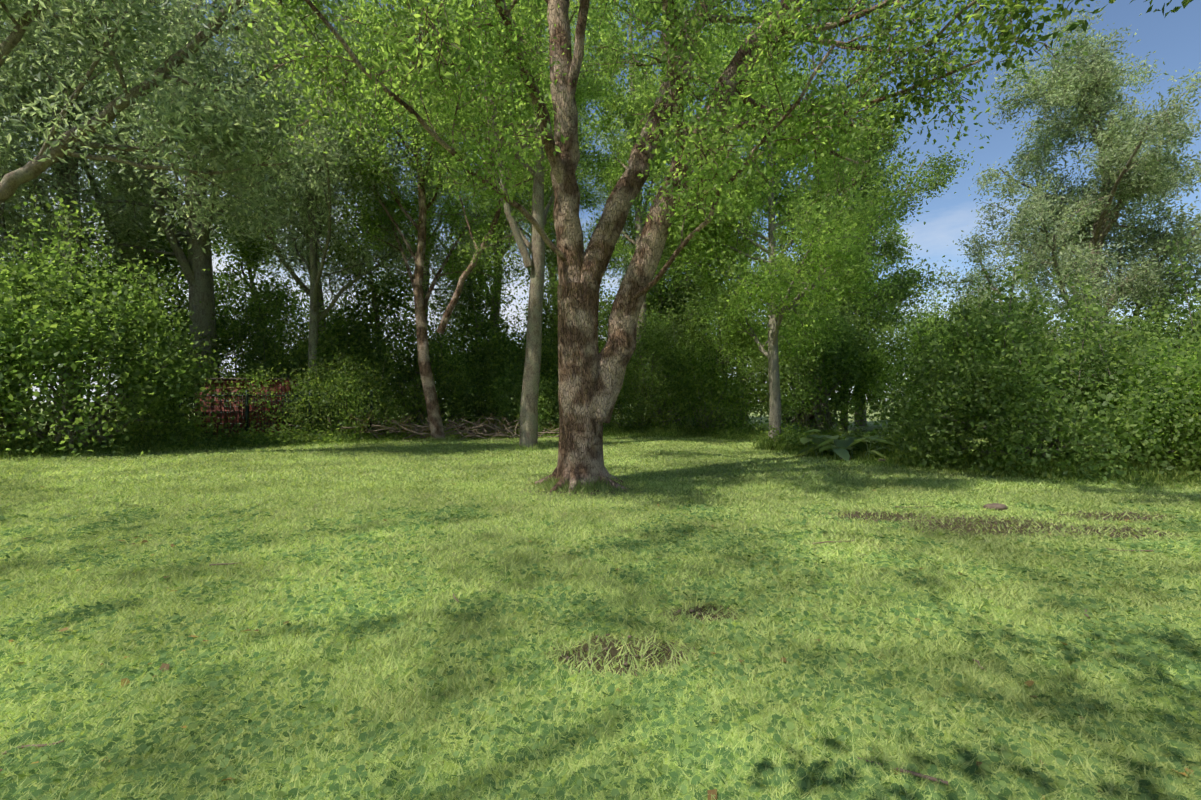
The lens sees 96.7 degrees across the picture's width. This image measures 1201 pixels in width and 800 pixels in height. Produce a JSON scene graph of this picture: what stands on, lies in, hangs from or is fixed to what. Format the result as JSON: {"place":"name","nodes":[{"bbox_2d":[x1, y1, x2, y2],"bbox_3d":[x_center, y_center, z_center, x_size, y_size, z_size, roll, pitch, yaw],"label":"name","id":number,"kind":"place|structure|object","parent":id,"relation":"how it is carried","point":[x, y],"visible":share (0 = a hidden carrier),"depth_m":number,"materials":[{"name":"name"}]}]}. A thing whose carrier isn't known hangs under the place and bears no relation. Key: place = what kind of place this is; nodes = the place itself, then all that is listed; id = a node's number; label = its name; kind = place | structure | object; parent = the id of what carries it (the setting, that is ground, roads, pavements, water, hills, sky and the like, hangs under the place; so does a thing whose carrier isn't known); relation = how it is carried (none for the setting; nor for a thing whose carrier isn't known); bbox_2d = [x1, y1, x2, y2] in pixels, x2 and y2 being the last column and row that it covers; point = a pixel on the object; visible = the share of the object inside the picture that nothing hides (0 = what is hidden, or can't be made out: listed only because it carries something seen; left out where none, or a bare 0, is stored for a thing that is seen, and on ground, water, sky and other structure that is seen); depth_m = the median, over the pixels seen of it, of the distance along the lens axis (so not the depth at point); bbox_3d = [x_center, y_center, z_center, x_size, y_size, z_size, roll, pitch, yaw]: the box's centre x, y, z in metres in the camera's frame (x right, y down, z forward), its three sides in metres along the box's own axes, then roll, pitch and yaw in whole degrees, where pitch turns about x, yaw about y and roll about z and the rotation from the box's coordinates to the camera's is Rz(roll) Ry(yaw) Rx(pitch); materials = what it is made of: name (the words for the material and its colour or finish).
{"place":"outdoors","nodes":[
{"label":"outdoors","id":0,"kind":"place"},
{"bbox_2d":[0,402,1200,799],"bbox_3d":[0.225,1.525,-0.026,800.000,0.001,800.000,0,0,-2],"label":"lawn ground","id":1,"kind":"structure","parent":0,"point":[614,650],"depth_m":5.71,"materials":[{"name":"green plant"}]},
{"bbox_2d":[0,357,42,432],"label":"shrub","id":2,"kind":"object","parent":1,"relation":"on","point":[16,399],"visible":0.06,"depth_m":16.55,"materials":[{"name":"green plant"}]},
{"bbox_2d":[0,137,110,429],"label":"tree","id":3,"kind":"object","parent":1,"relation":"on","point":[41,240],"depth_m":27.23,"materials":[{"name":"green plant"}]},
{"bbox_2d":[0,240,129,440],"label":"shrub","id":4,"kind":"object","parent":1,"relation":"on","point":[10,424],"visible":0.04,"depth_m":19.97,"materials":[{"name":"green plant"}]},
{"bbox_2d":[0,5,219,269],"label":"willow tree","id":5,"kind":"object","parent":1,"relation":"on","point":[17,75],"visible":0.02,"depth_m":18.86,"materials":[{"name":"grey plant"}]},
{"bbox_2d":[0,190,247,460],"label":"shrub","id":6,"kind":"object","parent":1,"relation":"on","point":[48,327],"visible":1,"depth_m":14.81,"materials":[{"name":"green plant"}]},
{"bbox_2d":[0,0,256,440],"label":"willow tree","id":7,"kind":"object","parent":1,"relation":"on","point":[71,164],"visible":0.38,"depth_m":17.50,"materials":[{"name":"green plant"}]},
{"bbox_2d":[24,170,245,433],"bbox_3d":[-20.284,-4.510,23.842,7.283,12.185,8.115,0,0,41],"label":"tree","id":8,"kind":"object","parent":1,"relation":"on","point":[168,269],"visible":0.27,"depth_m":23.46,"materials":[{"name":"green plant"}]},
{"bbox_2d":[0,0,286,432],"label":"willow tree","id":9,"kind":"object","parent":1,"relation":"on","point":[91,178],"visible":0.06,"depth_m":19.67,"materials":[{"name":"green plant"}]},
{"bbox_2d":[112,362,194,440],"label":"shrub","id":10,"kind":"object","parent":1,"relation":"on","point":[192,408],"visible":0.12,"depth_m":18.86,"materials":[{"name":"green plant"}]},
{"bbox_2d":[78,134,241,354],"bbox_3d":[-23.626,-6.439,28.759,7.694,16.045,7.706,0,0,-2],"label":"tree","id":11,"kind":"object","parent":1,"relation":"on","point":[183,284],"visible":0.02,"depth_m":28.09,"materials":[{"name":"green plant"}]},
{"bbox_2d":[0,0,374,265],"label":"willow tree","id":12,"kind":"object","parent":1,"relation":"on","point":[100,13],"visible":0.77,"depth_m":12.55,"materials":[{"name":"green plant"}]},
{"bbox_2d":[125,267,289,433],"bbox_3d":[-16.449,-2.043,23.422,8.631,7.263,6.462,0,0,-2],"label":"shrub","id":13,"kind":"object","parent":1,"relation":"on","point":[225,342],"visible":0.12,"depth_m":22.71,"materials":[{"name":"green plant"}]},
{"bbox_2d":[0,0,467,408],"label":"willow tree","id":14,"kind":"object","parent":1,"relation":"on","point":[200,280],"visible":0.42,"depth_m":20.16,"materials":[{"name":"green plant"}]},
{"bbox_2d":[110,390,372,441],"bbox_3d":[-12.691,0.578,19.164,8.481,1.892,0.097,0,0,-11],"label":"fence","id":15,"kind":"object","parent":1,"relation":"on","point":[246,412],"visible":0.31,"depth_m":19.27,"materials":[{"name":"brown wood"}]},
{"bbox_2d":[112,363,372,438],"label":"shrub","id":16,"kind":"object","parent":1,"relation":"on","point":[258,385],"visible":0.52,"depth_m":19.23,"materials":[{"name":"green plant"}]},
{"bbox_2d":[61,0,438,361],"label":"willow tree","id":17,"kind":"object","parent":1,"relation":"on","point":[307,289],"visible":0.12,"depth_m":22.07,"materials":[{"name":"green plant"}]},
{"bbox_2d":[195,378,304,437],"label":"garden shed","id":18,"kind":"structure","parent":1,"relation":"on","point":[213,407],"depth_m":19.48,"materials":[{"name":"brown wood"}]},
{"bbox_2d":[185,208,332,361],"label":"tree","id":19,"kind":"object","parent":1,"relation":"on","point":[268,291],"visible":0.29,"depth_m":26.89,"materials":[{"name":"green plant"}]},
{"bbox_2d":[187,296,348,414],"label":"shrub","id":20,"kind":"object","parent":1,"relation":"on","point":[293,354],"visible":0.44,"depth_m":21.76,"materials":[{"name":"green plant"}]},
{"bbox_2d":[262,348,354,436],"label":"shrub","id":21,"kind":"object","parent":1,"relation":"on","point":[321,419],"visible":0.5,"depth_m":19.83,"materials":[{"name":"green plant"}]},
{"bbox_2d":[253,296,415,427],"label":"shrub","id":22,"kind":"object","parent":1,"relation":"on","point":[330,345],"visible":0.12,"depth_m":23.57,"materials":[{"name":"green plant"}]},
{"bbox_2d":[208,0,463,408],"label":"willow tree","id":23,"kind":"object","parent":1,"relation":"on","point":[314,268],"visible":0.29,"depth_m":21.19,"materials":[{"name":"green plant"}]},
{"bbox_2d":[266,338,424,440],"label":"shrub","id":24,"kind":"object","parent":1,"relation":"on","point":[343,375],"visible":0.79,"depth_m":19.83,"materials":[{"name":"green plant"}]},
{"bbox_2d":[279,294,420,421],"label":"shrub","id":25,"kind":"object","parent":1,"relation":"on","point":[307,301],"depth_m":29.91,"materials":[{"name":"green plant"}]},
{"bbox_2d":[226,0,493,423],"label":"willow tree","id":26,"kind":"object","parent":1,"relation":"on","point":[425,273],"visible":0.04,"depth_m":27.45,"materials":[{"name":"green plant"}]},
{"bbox_2d":[301,182,436,425],"bbox_3d":[-11.707,-4.907,26.629,6.172,12.979,8.280,0,0,-2],"label":"tree","id":27,"kind":"object","parent":1,"relation":"on","point":[377,303],"visible":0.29,"depth_m":26.44,"materials":[{"name":"green plant"}]},
{"bbox_2d":[283,409,516,441],"bbox_3d":[-7.989,0.940,20.415,9.453,1.236,3.469,0,0,-2],"label":"brush pile","id":28,"kind":"object","parent":1,"relation":"on","point":[404,426],"visible":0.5,"depth_m":20.09,"materials":[{"name":"brown plant"}]},
{"bbox_2d":[337,283,497,429],"bbox_3d":[-8.268,-1.682,23.598,7.716,6.543,7.028,0,0,-14],"label":"shrub","id":29,"kind":"object","parent":1,"relation":"on","point":[446,366],"visible":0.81,"depth_m":22.85,"materials":[{"name":"green plant"}]},
{"bbox_2d":[366,304,492,426],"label":"shrub","id":30,"kind":"object","parent":1,"relation":"on","point":[435,382],"visible":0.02,"depth_m":28.94,"materials":[{"name":"green plant"}]},
{"bbox_2d":[306,0,615,438],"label":"tree","id":31,"kind":"object","parent":1,"relation":"on","point":[420,242],"visible":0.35,"depth_m":20.28,"materials":[{"name":"green plant"}]},
{"bbox_2d":[413,194,528,358],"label":"tree","id":32,"kind":"object","parent":1,"relation":"on","point":[464,326],"visible":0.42,"depth_m":28.22,"materials":[{"name":"green plant"}]},
{"bbox_2d":[387,0,600,422],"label":"willow tree","id":33,"kind":"object","parent":1,"relation":"on","point":[469,304],"visible":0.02,"depth_m":28.13,"materials":[{"name":"green plant"}]},
{"bbox_2d":[436,306,558,427],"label":"shrub","id":34,"kind":"object","parent":1,"relation":"on","point":[504,351],"visible":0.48,"depth_m":24.43,"materials":[{"name":"green plant"}]},
{"bbox_2d":[443,410,558,438],"bbox_3d":[-4.007,0.974,21.602,6.411,1.159,2.905,0,0,-2],"label":"brush pile","id":35,"kind":"object","parent":1,"relation":"on","point":[505,429],"visible":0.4,"depth_m":21.41,"materials":[{"name":"brown plant"}]},
{"bbox_2d":[466,352,558,432],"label":"shrub","id":36,"kind":"object","parent":1,"relation":"on","point":[542,412],"visible":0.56,"depth_m":23.12,"materials":[{"name":"green plant"}]},
{"bbox_2d":[382,0,650,447],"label":"tree","id":37,"kind":"object","parent":1,"relation":"on","point":[528,435],"visible":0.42,"depth_m":16.62,"materials":[{"name":"green plant"}]},
{"bbox_2d":[495,53,603,257],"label":"tree","id":38,"kind":"object","parent":1,"relation":"on","point":[548,194],"visible":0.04,"depth_m":29.19,"materials":[{"name":"green plant"}]},
{"bbox_2d":[507,219,619,381],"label":"tree","id":39,"kind":"object","parent":1,"relation":"on","point":[551,294],"visible":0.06,"depth_m":28.80,"materials":[{"name":"green plant"}]},
{"bbox_2d":[511,309,620,427],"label":"shrub","id":40,"kind":"object","parent":1,"relation":"on","point":[553,355],"visible":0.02,"depth_m":29.52,"materials":[{"name":"green plant"}]},
{"bbox_2d":[444,1,690,325],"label":"willow tree","id":41,"kind":"object","parent":1,"relation":"on","point":[527,234],"visible":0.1,"depth_m":31.51,"materials":[{"name":"green plant"}]},
{"bbox_2d":[504,300,649,424],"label":"shrub","id":42,"kind":"object","parent":1,"relation":"on","point":[600,346],"visible":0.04,"depth_m":25.33,"materials":[{"name":"green plant"}]},
{"bbox_2d":[421,435,765,494],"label":"grass tufts","id":43,"kind":"object","parent":1,"relation":"on","point":[601,486],"visible":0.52,"depth_m":9.20,"materials":[{"name":"green plant"}]},
{"bbox_2d":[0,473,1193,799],"bbox_3d":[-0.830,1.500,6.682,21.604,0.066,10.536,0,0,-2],"label":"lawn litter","id":44,"kind":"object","parent":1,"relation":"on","point":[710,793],"visible":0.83,"depth_m":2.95,"materials":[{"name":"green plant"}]},
{"bbox_2d":[0,501,1200,799],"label":"lawn clover","id":45,"kind":"object","parent":1,"relation":"on","point":[86,757],"visible":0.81,"depth_m":2.77,"materials":[{"name":"green plant"}]},
{"bbox_2d":[0,487,1200,799],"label":"lawn weeds","id":46,"kind":"object","parent":1,"relation":"on","point":[578,715],"visible":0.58,"depth_m":2.93,"materials":[{"name":"green plant"}]},
{"bbox_2d":[0,408,1200,472],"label":"border ground cover","id":47,"kind":"object","parent":1,"relation":"on","point":[253,439],"visible":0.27,"depth_m":17.33,"materials":[{"name":"green plant"}]},
{"bbox_2d":[603,352,673,434],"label":"shrub","id":48,"kind":"object","parent":1,"relation":"on","point":[624,412],"visible":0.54,"depth_m":22.83,"materials":[{"name":"green plant"}]},
{"bbox_2d":[573,0,707,424],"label":"tree","id":49,"kind":"object","parent":1,"relation":"on","point":[616,167],"visible":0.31,"depth_m":26.31,"materials":[{"name":"green plant"}]},
{"bbox_2d":[228,0,1087,488],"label":"tree","id":50,"kind":"object","parent":1,"relation":"on","point":[590,378],"visible":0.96,"depth_m":7.67,"materials":[{"name":"green plant"}]},
{"bbox_2d":[532,466,627,492],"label":"tree roots","id":51,"kind":"object","parent":50,"relation":"attached to","point":[573,475],"visible":0.29,"depth_m":9.16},
{"bbox_2d":[600,288,719,428],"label":"shrub","id":52,"kind":"object","parent":1,"relation":"on","point":[655,345],"visible":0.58,"depth_m":24.74,"materials":[{"name":"green plant"}]},
{"bbox_2d":[598,178,726,395],"bbox_3d":[3.291,-5.558,29.209,9.487,14.280,7.415,0,0,-2],"label":"tree","id":53,"kind":"object","parent":1,"relation":"on","point":[654,289],"visible":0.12,"depth_m":28.07,"materials":[{"name":"green plant"}]},
{"bbox_2d":[579,25,762,293],"bbox_3d":[4.087,-12.346,36.239,13.710,27.889,14.742,0,0,-2],"label":"willow tree","id":54,"kind":"object","parent":1,"relation":"on","point":[607,194],"visible":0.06,"depth_m":35.98,"materials":[{"name":"green plant"}]},
{"bbox_2d":[601,237,755,424],"bbox_3d":[4.084,-3.937,30.473,8.009,11.102,9.527,0,0,-44],"label":"shrub","id":55,"kind":"object","parent":1,"relation":"on","point":[674,306],"visible":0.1,"depth_m":28.92,"materials":[{"name":"green plant"}]},
{"bbox_2d":[625,328,768,436],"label":"shrub","id":56,"kind":"object","parent":1,"relation":"on","point":[709,382],"visible":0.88,"depth_m":22.41,"materials":[{"name":"green plant"}]},
{"bbox_2d":[656,247,767,415],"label":"tree","id":57,"kind":"object","parent":1,"relation":"on","point":[691,283],"visible":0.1,"depth_m":29.18,"materials":[{"name":"green plant"}]},
{"bbox_2d":[634,243,809,431],"bbox_3d":[6.066,-3.048,25.414,8.657,9.288,7.590,0,0,-27],"label":"shrub","id":58,"kind":"object","parent":1,"relation":"on","point":[712,325],"visible":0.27,"depth_m":24.48,"materials":[{"name":"green plant"}]},
{"bbox_2d":[682,59,842,425],"bbox_3d":[7.725,-8.556,28.885,8.640,20.271,9.436,0,0,-2],"label":"tree","id":59,"kind":"object","parent":1,"relation":"on","point":[795,79],"depth_m":27.94,"materials":[{"name":"green plant"}]},
{"bbox_2d":[631,0,942,440],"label":"ash tree","id":60,"kind":"object","parent":1,"relation":"on","point":[832,257],"visible":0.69,"depth_m":17.01,"materials":[{"name":"green plant"}]},
{"bbox_2d":[728,220,902,426],"bbox_3d":[11.389,-4.690,29.136,9.726,12.630,8.280,0,0,-32],"label":"shrub","id":61,"kind":"object","parent":1,"relation":"on","point":[832,393],"depth_m":27.80,"materials":[{"name":"green plant"}]},
{"bbox_2d":[734,270,903,433],"bbox_3d":[9.981,-2.326,24.569,8.017,7.836,7.398,0,0,-2],"label":"shrub","id":62,"kind":"object","parent":1,"relation":"on","point":[854,365],"visible":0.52,"depth_m":23.13,"materials":[{"name":"green plant"}]},
{"bbox_2d":[797,429,900,461],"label":"burdock clump","id":63,"kind":"object","parent":1,"relation":"on","point":[841,446],"visible":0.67,"depth_m":13.93,"materials":[{"name":"green plant"}]},
{"bbox_2d":[526,484,1184,674],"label":"bare soil patches","id":64,"kind":"object","parent":1,"relation":"on","point":[649,656],"visible":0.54,"depth_m":6.31,"materials":[{"name":"brown soil"}]},
{"bbox_2d":[760,51,974,427],"bbox_3d":[11.522,-6.774,24.751,9.548,16.739,6.883,0,0,41],"label":"tree","id":65,"kind":"object","parent":1,"relation":"on","point":[932,182],"visible":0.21,"depth_m":22.65,"materials":[{"name":"green plant"}]},
{"bbox_2d":[783,158,965,429],"bbox_3d":[13.732,-5.408,27.256,8.451,13.993,6.728,0,0,27],"label":"tree","id":66,"kind":"object","parent":1,"relation":"on","point":[896,288],"visible":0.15,"depth_m":26.25,"materials":[{"name":"green plant"}]},
{"bbox_2d":[864,430,913,448],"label":"burdock clump","id":67,"kind":"object","parent":1,"relation":"on","point":[883,434],"visible":0.12,"depth_m":16.11,"materials":[{"name":"green plant"}]},
{"bbox_2d":[854,207,932,425],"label":"tree","id":68,"kind":"object","parent":1,"relation":"on","point":[892,242],"visible":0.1,"depth_m":31.61,"materials":[{"name":"green plant"}]},
{"bbox_2d":[824,270,1042,436],"bbox_3d":[14.315,-1.986,22.520,8.837,7.155,7.266,0,0,-2],"label":"shrub","id":69,"kind":"object","parent":1,"relation":"on","point":[884,356],"visible":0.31,"depth_m":21.83,"materials":[{"name":"green plant"}]},
{"bbox_2d":[870,270,1068,431],"bbox_3d":[18.334,-2.362,26.147,10.264,7.907,7.898,0,0,-2],"label":"shrub","id":70,"kind":"object","parent":1,"relation":"on","point":[913,302],"depth_m":25.95,"materials":[{"name":"green plant"}]},
{"bbox_2d":[983,503,1007,510],"bbox_3d":[5.499,1.500,7.409,0.283,0.143,0.221,0,0,-2],"label":"stone","id":71,"kind":"object","parent":1,"relation":"on","point":[999,506],"depth_m":7.34,"materials":[{"name":"grey stone"}]},
{"bbox_2d":[855,0,1192,160],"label":"tree","id":72,"kind":"object","parent":1,"relation":"on","point":[1015,8],"visible":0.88,"depth_m":6.66,"materials":[{"name":"green plant"}]},
{"bbox_2d":[864,244,1200,486],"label":"shrub","id":73,"kind":"object","parent":1,"relation":"on","point":[989,382],"visible":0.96,"depth_m":10.85,"materials":[{"name":"green plant"}]},
{"bbox_2d":[930,1,1200,439],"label":"willow tree","id":74,"kind":"object","parent":1,"relation":"on","point":[1060,243],"visible":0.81,"depth_m":19.26,"materials":[{"name":"green plant"}]},
{"bbox_2d":[1027,272,1200,445],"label":"shrub","id":75,"kind":"object","parent":1,"relation":"on","point":[1157,327],"visible":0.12,"depth_m":17.65,"materials":[{"name":"green plant"}]},
{"bbox_2d":[1053,310,1200,481],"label":"shrub","id":76,"kind":"object","parent":1,"relation":"on","point":[1182,443],"visible":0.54,"depth_m":10.40,"materials":[{"name":"green plant"}]},
{"bbox_2d":[1120,227,1200,457],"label":"shrub","id":77,"kind":"object","parent":1,"relation":"on","point":[1192,336],"visible":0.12,"depth_m":12.44,"materials":[{"name":"green plant"}]},
{"bbox_2d":[1129,222,1200,330],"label":"willow tree","id":78,"kind":"object","parent":1,"relation":"on","point":[1190,248],"visible":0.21,"depth_m":18.74,"materials":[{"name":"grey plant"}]},
{"bbox_2d":[0,431,1200,492],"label":"lawn grass","id":79,"kind":"structure","parent":0,"point":[7,473],"depth_m":11.84,"materials":[{"name":"green plant"}]},
{"bbox_2d":[0,425,1200,490],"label":"long grass","id":80,"kind":"structure","parent":0,"point":[1175,476],"depth_m":14.27,"materials":[{"name":"green plant"}]},
{"bbox_2d":[0,0,1200,401],"label":"sky","id":81,"kind":"structure","parent":0,"point":[1175,38],"materials":[{"name":"blue"}]}
]}

